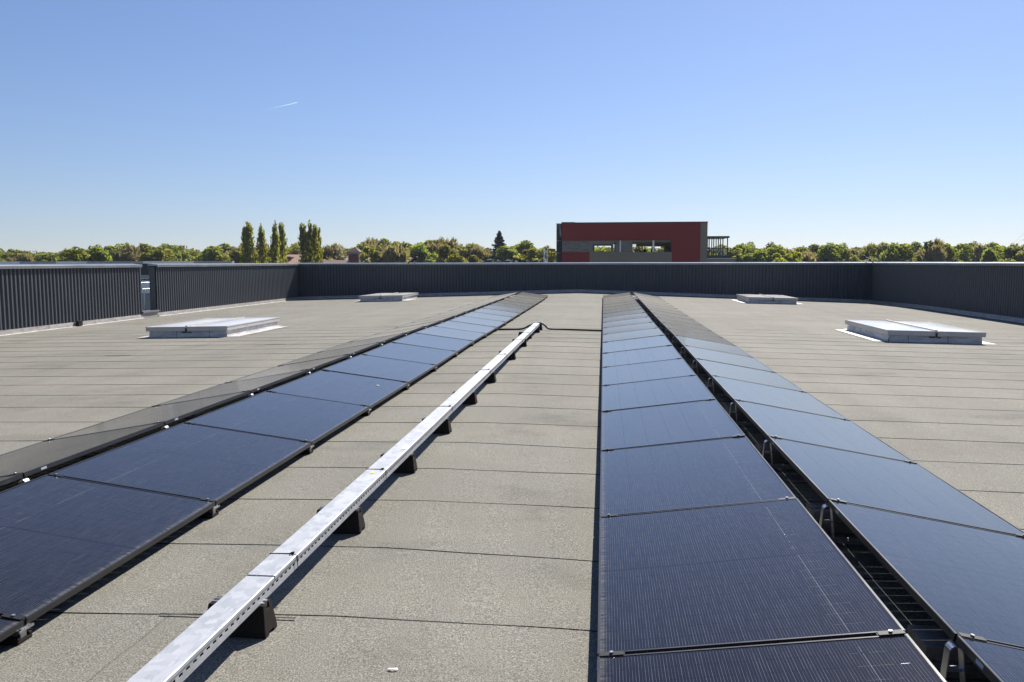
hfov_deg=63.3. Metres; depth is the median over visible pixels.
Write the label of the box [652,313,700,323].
solar panel
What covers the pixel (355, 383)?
solar panel
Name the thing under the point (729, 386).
solar panel
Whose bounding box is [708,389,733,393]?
ballast slab
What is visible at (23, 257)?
bare tree
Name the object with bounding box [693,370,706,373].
ballast slab
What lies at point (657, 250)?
leafy tree
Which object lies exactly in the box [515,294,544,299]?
solar panel
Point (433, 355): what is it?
solar panel
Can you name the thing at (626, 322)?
solar panel
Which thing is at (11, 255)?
budding tree
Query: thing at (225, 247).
leafy tree
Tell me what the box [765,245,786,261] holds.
leafy tree
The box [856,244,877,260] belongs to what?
upright tree
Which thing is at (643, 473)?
solar panel
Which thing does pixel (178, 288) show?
parapet wall
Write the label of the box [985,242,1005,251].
leafy tree
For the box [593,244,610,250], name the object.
window frame
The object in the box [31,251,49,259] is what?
leafy tree
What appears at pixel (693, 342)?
solar panel
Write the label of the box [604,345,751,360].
panel mount
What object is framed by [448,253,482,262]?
bushy tree
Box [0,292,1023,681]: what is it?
flat roof
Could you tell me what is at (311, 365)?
solar panel
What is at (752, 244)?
upright tree
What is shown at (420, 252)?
leafy tree
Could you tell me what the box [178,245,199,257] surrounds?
budding tree
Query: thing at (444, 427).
tray foot
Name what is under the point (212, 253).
leafy tree
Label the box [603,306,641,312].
solar panel
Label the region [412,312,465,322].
solar panel
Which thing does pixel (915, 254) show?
budding tree
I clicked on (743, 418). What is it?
ballast slab
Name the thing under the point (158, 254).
leafy tree
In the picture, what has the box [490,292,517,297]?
solar panel
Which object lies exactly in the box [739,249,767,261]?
upright tree
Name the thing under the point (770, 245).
upright tree
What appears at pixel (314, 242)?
poplar
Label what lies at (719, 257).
pergola terrace
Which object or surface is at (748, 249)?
leafy tree
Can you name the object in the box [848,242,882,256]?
bare tree
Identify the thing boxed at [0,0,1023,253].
sky
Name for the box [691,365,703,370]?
ballast slab
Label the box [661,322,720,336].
solar panel
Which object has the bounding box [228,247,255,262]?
budding tree
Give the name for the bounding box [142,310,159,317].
gap threshold
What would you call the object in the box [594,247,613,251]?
leafy tree
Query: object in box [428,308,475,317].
solar panel
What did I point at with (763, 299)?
skylight
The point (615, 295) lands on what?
solar panel
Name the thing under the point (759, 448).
ballast slab
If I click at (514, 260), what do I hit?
evergreen bush
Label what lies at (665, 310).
solar panel
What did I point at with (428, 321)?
solar panel
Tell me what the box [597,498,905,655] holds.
solar panel
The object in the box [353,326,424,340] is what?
solar panel
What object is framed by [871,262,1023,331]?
parapet wall
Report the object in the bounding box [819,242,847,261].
leafy tree
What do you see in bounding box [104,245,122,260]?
leafy tree
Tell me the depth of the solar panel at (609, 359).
12.54 m
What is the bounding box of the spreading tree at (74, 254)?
[58,246,92,260]
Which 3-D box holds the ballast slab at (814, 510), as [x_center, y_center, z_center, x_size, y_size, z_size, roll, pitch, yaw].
[2.020,1.054,5.055,0.400,0.055,0.200,2,6,7]
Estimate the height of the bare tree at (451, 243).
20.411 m
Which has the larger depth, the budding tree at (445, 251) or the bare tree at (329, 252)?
the bare tree at (329, 252)
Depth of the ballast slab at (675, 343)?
15.32 m
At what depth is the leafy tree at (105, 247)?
319.24 m
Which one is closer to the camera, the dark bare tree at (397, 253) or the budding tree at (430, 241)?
the dark bare tree at (397, 253)
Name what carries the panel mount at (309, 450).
on the flat roof
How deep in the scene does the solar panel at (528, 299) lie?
32.10 m
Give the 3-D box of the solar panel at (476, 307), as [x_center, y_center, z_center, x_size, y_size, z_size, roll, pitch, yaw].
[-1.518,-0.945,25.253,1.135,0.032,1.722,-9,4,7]
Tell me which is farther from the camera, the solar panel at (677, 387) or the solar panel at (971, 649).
the solar panel at (677, 387)
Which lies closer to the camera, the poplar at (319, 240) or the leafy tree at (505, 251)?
the poplar at (319, 240)
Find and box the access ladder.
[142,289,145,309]
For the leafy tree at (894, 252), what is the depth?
254.16 m
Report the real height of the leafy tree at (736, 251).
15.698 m
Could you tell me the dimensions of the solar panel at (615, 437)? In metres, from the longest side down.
1.722 x 1.135 x 0.030 m
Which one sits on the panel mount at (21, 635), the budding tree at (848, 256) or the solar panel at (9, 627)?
the solar panel at (9, 627)
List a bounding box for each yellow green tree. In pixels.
[251,248,291,262]
[513,247,539,260]
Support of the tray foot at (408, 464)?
on the flat roof
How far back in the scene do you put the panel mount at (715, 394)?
9.91 m
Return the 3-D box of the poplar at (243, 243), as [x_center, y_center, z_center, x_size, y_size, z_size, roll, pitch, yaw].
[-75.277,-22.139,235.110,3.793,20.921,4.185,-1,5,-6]
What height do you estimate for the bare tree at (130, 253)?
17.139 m
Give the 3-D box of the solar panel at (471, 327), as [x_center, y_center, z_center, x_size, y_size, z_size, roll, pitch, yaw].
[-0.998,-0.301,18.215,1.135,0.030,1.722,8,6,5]
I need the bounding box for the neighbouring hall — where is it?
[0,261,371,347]
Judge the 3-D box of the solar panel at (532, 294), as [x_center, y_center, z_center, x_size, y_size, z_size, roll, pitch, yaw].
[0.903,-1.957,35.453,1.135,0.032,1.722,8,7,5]
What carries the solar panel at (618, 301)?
on the panel mount
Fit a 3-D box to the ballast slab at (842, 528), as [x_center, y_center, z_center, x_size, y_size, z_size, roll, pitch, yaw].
[1.998,1.111,5.048,0.400,0.055,0.200,2,6,7]
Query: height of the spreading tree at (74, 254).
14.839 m
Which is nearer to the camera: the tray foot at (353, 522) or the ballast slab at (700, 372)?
the tray foot at (353, 522)
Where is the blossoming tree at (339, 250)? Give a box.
[331,245,347,259]
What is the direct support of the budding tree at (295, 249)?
on the ground
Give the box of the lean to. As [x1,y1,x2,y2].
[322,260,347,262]
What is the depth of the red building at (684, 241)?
110.25 m
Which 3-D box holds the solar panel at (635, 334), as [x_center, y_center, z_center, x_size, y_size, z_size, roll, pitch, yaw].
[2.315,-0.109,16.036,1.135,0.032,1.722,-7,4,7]
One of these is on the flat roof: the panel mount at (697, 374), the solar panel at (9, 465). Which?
the panel mount at (697, 374)
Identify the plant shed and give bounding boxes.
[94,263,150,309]
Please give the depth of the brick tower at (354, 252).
239.70 m
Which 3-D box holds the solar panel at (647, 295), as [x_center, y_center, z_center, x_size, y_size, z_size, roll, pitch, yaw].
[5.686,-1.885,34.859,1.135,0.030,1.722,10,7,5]
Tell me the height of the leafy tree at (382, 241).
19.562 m
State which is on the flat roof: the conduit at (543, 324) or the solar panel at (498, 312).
the conduit at (543, 324)
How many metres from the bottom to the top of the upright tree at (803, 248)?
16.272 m
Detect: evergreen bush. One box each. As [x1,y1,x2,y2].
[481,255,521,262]
[503,255,537,262]
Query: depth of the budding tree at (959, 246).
296.46 m
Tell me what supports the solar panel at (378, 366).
on the panel mount at (406, 388)
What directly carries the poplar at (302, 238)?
on the ground
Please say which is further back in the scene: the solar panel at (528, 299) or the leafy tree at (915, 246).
the leafy tree at (915, 246)
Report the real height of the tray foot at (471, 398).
0.136 m
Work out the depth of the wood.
352.57 m
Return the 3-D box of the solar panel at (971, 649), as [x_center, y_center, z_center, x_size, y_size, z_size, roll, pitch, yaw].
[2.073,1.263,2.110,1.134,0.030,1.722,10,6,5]
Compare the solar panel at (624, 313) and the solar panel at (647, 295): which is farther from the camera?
the solar panel at (647, 295)
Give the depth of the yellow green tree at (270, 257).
275.92 m
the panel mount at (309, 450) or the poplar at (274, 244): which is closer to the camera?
the panel mount at (309, 450)
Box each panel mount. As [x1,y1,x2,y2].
[0,613,33,645]
[3,472,219,517]
[44,421,313,453]
[151,390,370,415]
[225,369,409,389]
[277,354,436,371]
[322,342,457,356]
[350,332,473,345]
[407,320,496,331]
[599,497,1023,553]
[599,629,986,681]
[600,434,916,475]
[602,374,804,398]
[602,398,848,428]
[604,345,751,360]
[605,334,736,349]
[605,358,773,378]
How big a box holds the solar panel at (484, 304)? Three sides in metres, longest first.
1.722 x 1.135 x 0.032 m
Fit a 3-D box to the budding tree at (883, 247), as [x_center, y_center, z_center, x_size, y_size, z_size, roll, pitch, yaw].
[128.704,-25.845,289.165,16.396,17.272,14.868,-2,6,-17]
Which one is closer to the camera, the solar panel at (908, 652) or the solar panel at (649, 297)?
the solar panel at (908, 652)
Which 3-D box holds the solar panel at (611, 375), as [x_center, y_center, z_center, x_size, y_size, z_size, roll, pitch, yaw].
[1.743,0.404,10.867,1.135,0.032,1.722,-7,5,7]
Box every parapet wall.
[0,264,142,343]
[147,263,298,319]
[298,262,873,307]
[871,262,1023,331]
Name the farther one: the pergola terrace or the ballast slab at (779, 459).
the pergola terrace
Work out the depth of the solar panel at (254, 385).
9.67 m
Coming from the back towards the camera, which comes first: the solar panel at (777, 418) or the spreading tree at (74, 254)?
the spreading tree at (74, 254)
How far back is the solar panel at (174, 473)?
5.98 m
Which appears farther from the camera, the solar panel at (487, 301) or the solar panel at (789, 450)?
the solar panel at (487, 301)
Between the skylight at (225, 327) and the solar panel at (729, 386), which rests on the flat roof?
the skylight at (225, 327)
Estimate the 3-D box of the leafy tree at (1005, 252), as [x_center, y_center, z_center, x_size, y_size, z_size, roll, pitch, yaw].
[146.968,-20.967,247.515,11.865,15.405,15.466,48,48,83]
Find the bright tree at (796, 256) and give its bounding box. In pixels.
[771,251,803,261]
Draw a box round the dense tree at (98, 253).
[87,246,112,260]
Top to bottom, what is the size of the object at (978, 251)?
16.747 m
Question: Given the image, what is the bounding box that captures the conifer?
[490,231,506,254]
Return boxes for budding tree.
[0,252,17,260]
[147,245,181,260]
[171,250,195,260]
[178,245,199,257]
[181,251,194,260]
[200,246,223,257]
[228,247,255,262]
[271,245,301,262]
[346,242,381,257]
[399,241,412,250]
[424,239,438,246]
[435,244,467,262]
[454,243,477,256]
[513,248,546,261]
[543,245,555,258]
[725,247,741,261]
[841,249,877,261]
[861,242,889,261]
[901,243,921,261]
[952,243,969,250]
[1003,245,1023,261]
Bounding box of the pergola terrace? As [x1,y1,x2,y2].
[707,236,736,261]
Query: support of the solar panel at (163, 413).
on the panel mount at (309, 450)
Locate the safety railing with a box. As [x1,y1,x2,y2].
[544,249,555,261]
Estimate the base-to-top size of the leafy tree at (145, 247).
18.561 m
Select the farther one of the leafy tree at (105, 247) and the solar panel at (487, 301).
the leafy tree at (105, 247)
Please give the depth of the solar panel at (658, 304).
28.05 m
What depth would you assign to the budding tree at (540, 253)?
266.29 m
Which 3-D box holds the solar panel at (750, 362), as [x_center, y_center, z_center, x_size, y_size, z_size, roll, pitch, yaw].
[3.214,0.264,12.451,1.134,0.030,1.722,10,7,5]
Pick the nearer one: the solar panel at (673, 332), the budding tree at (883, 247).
the solar panel at (673, 332)
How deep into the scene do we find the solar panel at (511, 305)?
26.90 m
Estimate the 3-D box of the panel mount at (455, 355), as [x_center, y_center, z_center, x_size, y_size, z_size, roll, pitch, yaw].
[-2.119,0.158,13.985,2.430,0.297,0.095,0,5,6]
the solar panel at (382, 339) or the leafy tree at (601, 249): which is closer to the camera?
the solar panel at (382, 339)
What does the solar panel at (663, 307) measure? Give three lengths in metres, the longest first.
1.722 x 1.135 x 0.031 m
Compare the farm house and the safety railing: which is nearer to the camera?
the safety railing
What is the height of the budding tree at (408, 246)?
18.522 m
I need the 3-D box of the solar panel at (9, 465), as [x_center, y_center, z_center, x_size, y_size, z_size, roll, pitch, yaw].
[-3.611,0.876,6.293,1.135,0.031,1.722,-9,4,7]
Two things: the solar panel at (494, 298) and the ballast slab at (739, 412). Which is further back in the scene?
the solar panel at (494, 298)
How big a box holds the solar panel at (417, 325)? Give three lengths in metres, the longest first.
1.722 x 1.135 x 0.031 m
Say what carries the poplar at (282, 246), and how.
on the ground
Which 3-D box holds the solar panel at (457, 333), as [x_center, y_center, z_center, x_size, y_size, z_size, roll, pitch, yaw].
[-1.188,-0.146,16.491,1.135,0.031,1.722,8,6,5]
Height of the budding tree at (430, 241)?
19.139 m
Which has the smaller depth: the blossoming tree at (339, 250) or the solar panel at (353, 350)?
the solar panel at (353, 350)
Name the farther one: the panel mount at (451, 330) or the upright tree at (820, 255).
the upright tree at (820, 255)
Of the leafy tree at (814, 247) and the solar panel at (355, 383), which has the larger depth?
the leafy tree at (814, 247)
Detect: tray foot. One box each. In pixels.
[207,596,276,638]
[316,506,364,533]
[380,452,417,472]
[422,417,451,433]
[453,391,477,403]
[475,371,495,382]
[499,351,515,359]
[512,339,526,346]
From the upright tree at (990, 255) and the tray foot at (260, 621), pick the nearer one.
the tray foot at (260, 621)
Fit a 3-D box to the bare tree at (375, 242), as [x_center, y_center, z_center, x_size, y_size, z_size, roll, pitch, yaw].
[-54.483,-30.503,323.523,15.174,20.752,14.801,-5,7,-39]
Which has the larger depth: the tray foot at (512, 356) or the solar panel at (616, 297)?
the solar panel at (616, 297)
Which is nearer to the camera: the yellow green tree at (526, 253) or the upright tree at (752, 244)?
the yellow green tree at (526, 253)
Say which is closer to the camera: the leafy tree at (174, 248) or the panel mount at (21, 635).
the panel mount at (21, 635)
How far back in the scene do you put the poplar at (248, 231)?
233.60 m
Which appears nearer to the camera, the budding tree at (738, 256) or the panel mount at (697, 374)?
the panel mount at (697, 374)
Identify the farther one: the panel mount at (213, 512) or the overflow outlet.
the overflow outlet
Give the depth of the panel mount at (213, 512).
5.25 m
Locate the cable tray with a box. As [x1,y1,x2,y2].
[126,323,539,681]
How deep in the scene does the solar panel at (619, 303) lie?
28.15 m
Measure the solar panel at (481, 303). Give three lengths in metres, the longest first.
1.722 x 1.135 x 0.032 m
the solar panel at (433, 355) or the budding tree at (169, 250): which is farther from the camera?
the budding tree at (169, 250)
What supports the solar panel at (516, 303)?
on the panel mount
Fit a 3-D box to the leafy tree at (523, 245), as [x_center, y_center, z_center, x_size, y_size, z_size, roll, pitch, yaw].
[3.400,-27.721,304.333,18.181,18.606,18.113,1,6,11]
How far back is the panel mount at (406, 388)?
10.51 m
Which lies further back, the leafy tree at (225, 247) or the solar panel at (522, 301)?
the leafy tree at (225, 247)
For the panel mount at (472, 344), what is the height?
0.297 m
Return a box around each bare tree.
[6,252,35,260]
[112,244,141,260]
[321,244,346,259]
[356,246,384,262]
[360,237,378,246]
[365,241,388,250]
[375,244,410,256]
[377,242,410,262]
[427,241,441,253]
[436,236,460,249]
[463,245,494,261]
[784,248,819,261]
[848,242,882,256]
[912,237,947,261]
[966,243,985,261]
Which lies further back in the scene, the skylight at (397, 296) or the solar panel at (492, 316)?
the skylight at (397, 296)
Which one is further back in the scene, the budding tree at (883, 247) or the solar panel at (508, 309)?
the budding tree at (883, 247)
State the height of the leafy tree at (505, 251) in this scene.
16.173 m
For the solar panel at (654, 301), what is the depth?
29.78 m
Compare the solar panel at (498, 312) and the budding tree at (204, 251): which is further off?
the budding tree at (204, 251)
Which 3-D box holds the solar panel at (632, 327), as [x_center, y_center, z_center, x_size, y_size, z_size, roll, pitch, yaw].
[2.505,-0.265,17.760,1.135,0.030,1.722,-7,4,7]
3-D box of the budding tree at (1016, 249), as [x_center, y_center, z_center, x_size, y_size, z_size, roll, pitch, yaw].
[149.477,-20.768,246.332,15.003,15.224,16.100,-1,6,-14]
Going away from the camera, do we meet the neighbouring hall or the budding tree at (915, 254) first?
the neighbouring hall
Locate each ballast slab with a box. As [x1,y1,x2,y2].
[672,341,689,344]
[680,351,705,355]
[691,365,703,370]
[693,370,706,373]
[705,382,721,389]
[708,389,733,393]
[725,407,767,416]
[730,416,763,421]
[755,443,804,455]
[764,455,807,463]
[806,503,882,523]
[810,522,879,533]
[907,624,1021,663]
[924,660,1022,680]
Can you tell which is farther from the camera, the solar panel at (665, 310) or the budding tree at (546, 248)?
the budding tree at (546, 248)
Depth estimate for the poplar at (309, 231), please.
236.34 m
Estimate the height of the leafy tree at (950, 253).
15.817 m
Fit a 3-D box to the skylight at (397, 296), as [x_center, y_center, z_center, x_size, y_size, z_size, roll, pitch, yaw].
[-5.589,-2.051,38.190,2.460,0.296,3.395,-1,5,6]
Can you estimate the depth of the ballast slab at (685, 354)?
13.59 m
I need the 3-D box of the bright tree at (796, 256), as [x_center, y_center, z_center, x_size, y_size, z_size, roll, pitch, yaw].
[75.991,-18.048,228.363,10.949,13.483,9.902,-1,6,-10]
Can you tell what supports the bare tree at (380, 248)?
on the ground
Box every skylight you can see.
[138,317,286,337]
[354,292,417,301]
[731,294,800,303]
[835,320,996,344]
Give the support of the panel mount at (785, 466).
on the flat roof
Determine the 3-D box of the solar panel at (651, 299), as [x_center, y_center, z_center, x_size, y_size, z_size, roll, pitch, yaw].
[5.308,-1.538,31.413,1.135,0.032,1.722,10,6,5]
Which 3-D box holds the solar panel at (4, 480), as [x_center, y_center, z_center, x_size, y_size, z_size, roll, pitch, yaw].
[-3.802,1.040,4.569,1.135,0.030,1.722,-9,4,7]
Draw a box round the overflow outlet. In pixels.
[76,320,82,325]
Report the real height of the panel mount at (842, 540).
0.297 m
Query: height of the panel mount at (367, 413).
0.297 m
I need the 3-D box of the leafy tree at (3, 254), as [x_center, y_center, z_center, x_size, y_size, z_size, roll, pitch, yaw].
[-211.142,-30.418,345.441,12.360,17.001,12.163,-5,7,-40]
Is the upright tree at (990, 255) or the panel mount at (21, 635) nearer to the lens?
the panel mount at (21, 635)
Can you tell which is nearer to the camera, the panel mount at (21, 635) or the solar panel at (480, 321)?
the panel mount at (21, 635)
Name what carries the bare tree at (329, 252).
on the ground
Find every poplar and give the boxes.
[239,225,249,262]
[240,221,257,262]
[256,222,268,262]
[269,220,282,262]
[277,222,288,262]
[297,222,309,262]
[304,219,313,262]
[308,224,321,262]
[313,227,323,262]
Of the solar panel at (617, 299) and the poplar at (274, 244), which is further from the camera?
the poplar at (274, 244)
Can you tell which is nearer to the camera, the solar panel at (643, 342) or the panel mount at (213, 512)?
the panel mount at (213, 512)
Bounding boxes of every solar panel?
[0,422,163,476]
[0,473,22,485]
[0,474,214,624]
[0,617,23,641]
[49,422,310,505]
[52,391,249,438]
[158,369,307,404]
[186,391,369,444]
[230,354,349,381]
[270,370,407,408]
[281,342,380,364]
[320,333,404,351]
[324,354,435,383]
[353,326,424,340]
[363,342,456,366]
[377,321,440,333]
[392,333,472,352]
[397,316,454,327]
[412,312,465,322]
[416,326,485,341]
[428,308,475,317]
[435,321,496,334]
[441,305,483,313]
[451,316,505,327]
[453,302,491,309]
[462,312,512,321]
[463,300,497,306]
[469,298,503,304]
[475,308,519,317]
[479,296,508,301]
[483,305,524,313]
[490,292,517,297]
[491,302,529,310]
[499,300,534,306]
[504,298,537,303]
[510,296,541,302]
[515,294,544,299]
[519,292,547,297]
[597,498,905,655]
[597,634,946,681]
[600,436,795,515]
[601,375,715,411]
[601,399,744,449]
[602,328,664,341]
[602,335,671,352]
[602,345,681,366]
[602,358,695,384]
[603,292,629,297]
[603,295,630,299]
[603,296,632,301]
[603,298,634,303]
[603,300,636,306]
[603,303,638,309]
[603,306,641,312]
[603,309,644,316]
[603,312,648,321]
[603,317,652,327]
[603,322,657,333]
[634,292,661,298]
[635,295,663,300]
[637,297,666,302]
[639,298,670,304]
[641,301,676,308]
[643,303,681,311]
[645,306,686,314]
[649,309,692,318]
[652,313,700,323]
[656,317,709,329]
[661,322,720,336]
[667,328,734,344]
[674,335,752,356]
[683,345,776,372]
[695,358,805,391]
[711,375,847,418]
[733,399,914,461]
[768,436,1023,534]
[828,500,1023,648]
[956,636,1023,681]
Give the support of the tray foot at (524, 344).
on the flat roof
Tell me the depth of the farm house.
250.00 m
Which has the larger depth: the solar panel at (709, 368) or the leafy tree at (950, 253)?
the leafy tree at (950, 253)
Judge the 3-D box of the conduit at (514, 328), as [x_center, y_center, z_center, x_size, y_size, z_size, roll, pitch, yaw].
[0.017,-0.339,19.272,1.072,0.196,0.086,1,6,8]
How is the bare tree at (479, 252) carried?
on the ground
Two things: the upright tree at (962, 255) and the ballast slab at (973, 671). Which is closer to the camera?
the ballast slab at (973, 671)
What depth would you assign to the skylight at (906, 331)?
17.68 m
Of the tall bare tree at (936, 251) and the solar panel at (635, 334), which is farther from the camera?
the tall bare tree at (936, 251)
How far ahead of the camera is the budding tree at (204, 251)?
312.28 m
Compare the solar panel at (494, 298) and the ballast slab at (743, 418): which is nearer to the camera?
the ballast slab at (743, 418)
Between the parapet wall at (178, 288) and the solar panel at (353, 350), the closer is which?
the solar panel at (353, 350)
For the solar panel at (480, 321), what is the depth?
19.94 m
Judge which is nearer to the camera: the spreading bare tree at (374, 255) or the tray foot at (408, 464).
the tray foot at (408, 464)
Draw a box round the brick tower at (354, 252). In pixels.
[347,247,362,262]
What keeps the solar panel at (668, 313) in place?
on the panel mount
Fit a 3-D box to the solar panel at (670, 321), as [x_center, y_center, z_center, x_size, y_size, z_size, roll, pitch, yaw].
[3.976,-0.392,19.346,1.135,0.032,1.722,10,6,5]
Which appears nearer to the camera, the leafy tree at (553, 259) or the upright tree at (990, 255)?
the upright tree at (990, 255)
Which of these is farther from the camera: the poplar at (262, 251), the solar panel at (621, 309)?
the poplar at (262, 251)
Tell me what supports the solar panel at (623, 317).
on the panel mount
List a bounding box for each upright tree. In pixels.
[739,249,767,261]
[747,242,764,251]
[765,241,774,251]
[795,245,808,253]
[816,245,829,261]
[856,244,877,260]
[952,244,973,261]
[980,248,1005,261]
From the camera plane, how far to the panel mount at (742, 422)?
8.19 m
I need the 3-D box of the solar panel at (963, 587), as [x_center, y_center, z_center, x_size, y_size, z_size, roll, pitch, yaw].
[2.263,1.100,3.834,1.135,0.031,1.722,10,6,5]
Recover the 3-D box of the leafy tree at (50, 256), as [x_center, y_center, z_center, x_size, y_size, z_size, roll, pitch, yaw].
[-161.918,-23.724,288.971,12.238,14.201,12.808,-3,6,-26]
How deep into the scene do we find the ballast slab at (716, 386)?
10.14 m
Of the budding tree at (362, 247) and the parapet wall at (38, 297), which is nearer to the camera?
the parapet wall at (38, 297)
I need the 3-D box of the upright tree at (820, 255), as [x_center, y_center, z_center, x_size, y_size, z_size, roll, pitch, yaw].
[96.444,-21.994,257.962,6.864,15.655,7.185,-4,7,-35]
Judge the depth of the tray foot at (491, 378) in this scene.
10.85 m
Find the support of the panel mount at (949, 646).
on the flat roof
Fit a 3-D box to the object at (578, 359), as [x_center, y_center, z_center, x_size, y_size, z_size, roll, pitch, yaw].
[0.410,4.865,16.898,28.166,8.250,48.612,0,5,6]
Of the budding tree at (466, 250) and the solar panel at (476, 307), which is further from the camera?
the budding tree at (466, 250)
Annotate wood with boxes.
[33,239,1023,257]
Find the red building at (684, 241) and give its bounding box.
[561,221,707,261]
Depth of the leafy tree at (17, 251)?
295.43 m
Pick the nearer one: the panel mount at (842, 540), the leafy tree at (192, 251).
the panel mount at (842, 540)
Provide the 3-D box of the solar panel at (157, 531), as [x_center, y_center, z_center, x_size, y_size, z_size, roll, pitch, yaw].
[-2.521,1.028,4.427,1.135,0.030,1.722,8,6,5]
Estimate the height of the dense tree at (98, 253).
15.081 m
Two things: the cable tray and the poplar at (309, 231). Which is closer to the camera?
the cable tray
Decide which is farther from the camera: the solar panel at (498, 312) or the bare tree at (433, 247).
the bare tree at (433, 247)
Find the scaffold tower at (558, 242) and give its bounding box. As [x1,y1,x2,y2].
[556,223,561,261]
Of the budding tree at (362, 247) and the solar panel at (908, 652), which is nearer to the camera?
the solar panel at (908, 652)
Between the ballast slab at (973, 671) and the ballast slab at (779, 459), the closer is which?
the ballast slab at (973, 671)
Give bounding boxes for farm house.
[278,254,301,262]
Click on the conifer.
(499, 241)
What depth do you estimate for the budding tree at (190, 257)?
287.96 m
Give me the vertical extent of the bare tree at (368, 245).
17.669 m
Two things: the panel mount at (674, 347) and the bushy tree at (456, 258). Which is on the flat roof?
the panel mount at (674, 347)
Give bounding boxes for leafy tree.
[0,248,13,260]
[12,249,32,259]
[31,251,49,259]
[36,252,58,260]
[88,244,109,251]
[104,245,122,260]
[115,242,156,253]
[138,248,175,260]
[160,243,184,260]
[185,248,201,256]
[193,246,229,260]
[218,243,236,252]
[376,238,389,246]
[409,242,438,262]
[495,245,519,258]
[510,240,534,255]
[539,251,555,261]
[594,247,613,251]
[643,247,663,251]
[710,246,742,255]
[735,243,757,254]
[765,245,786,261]
[807,244,821,252]
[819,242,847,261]
[878,242,916,261]
[911,241,921,252]
[944,243,963,261]
[982,245,1022,260]
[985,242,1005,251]
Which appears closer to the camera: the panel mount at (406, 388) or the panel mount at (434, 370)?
the panel mount at (406, 388)
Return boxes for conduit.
[497,323,532,329]
[538,322,602,330]
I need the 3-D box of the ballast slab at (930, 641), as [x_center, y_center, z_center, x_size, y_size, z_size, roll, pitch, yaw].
[1.829,1.218,3.331,0.400,0.055,0.200,2,6,6]
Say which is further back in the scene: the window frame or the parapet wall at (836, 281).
the window frame
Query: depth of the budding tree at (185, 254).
290.56 m
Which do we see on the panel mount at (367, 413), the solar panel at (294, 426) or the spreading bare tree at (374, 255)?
the solar panel at (294, 426)

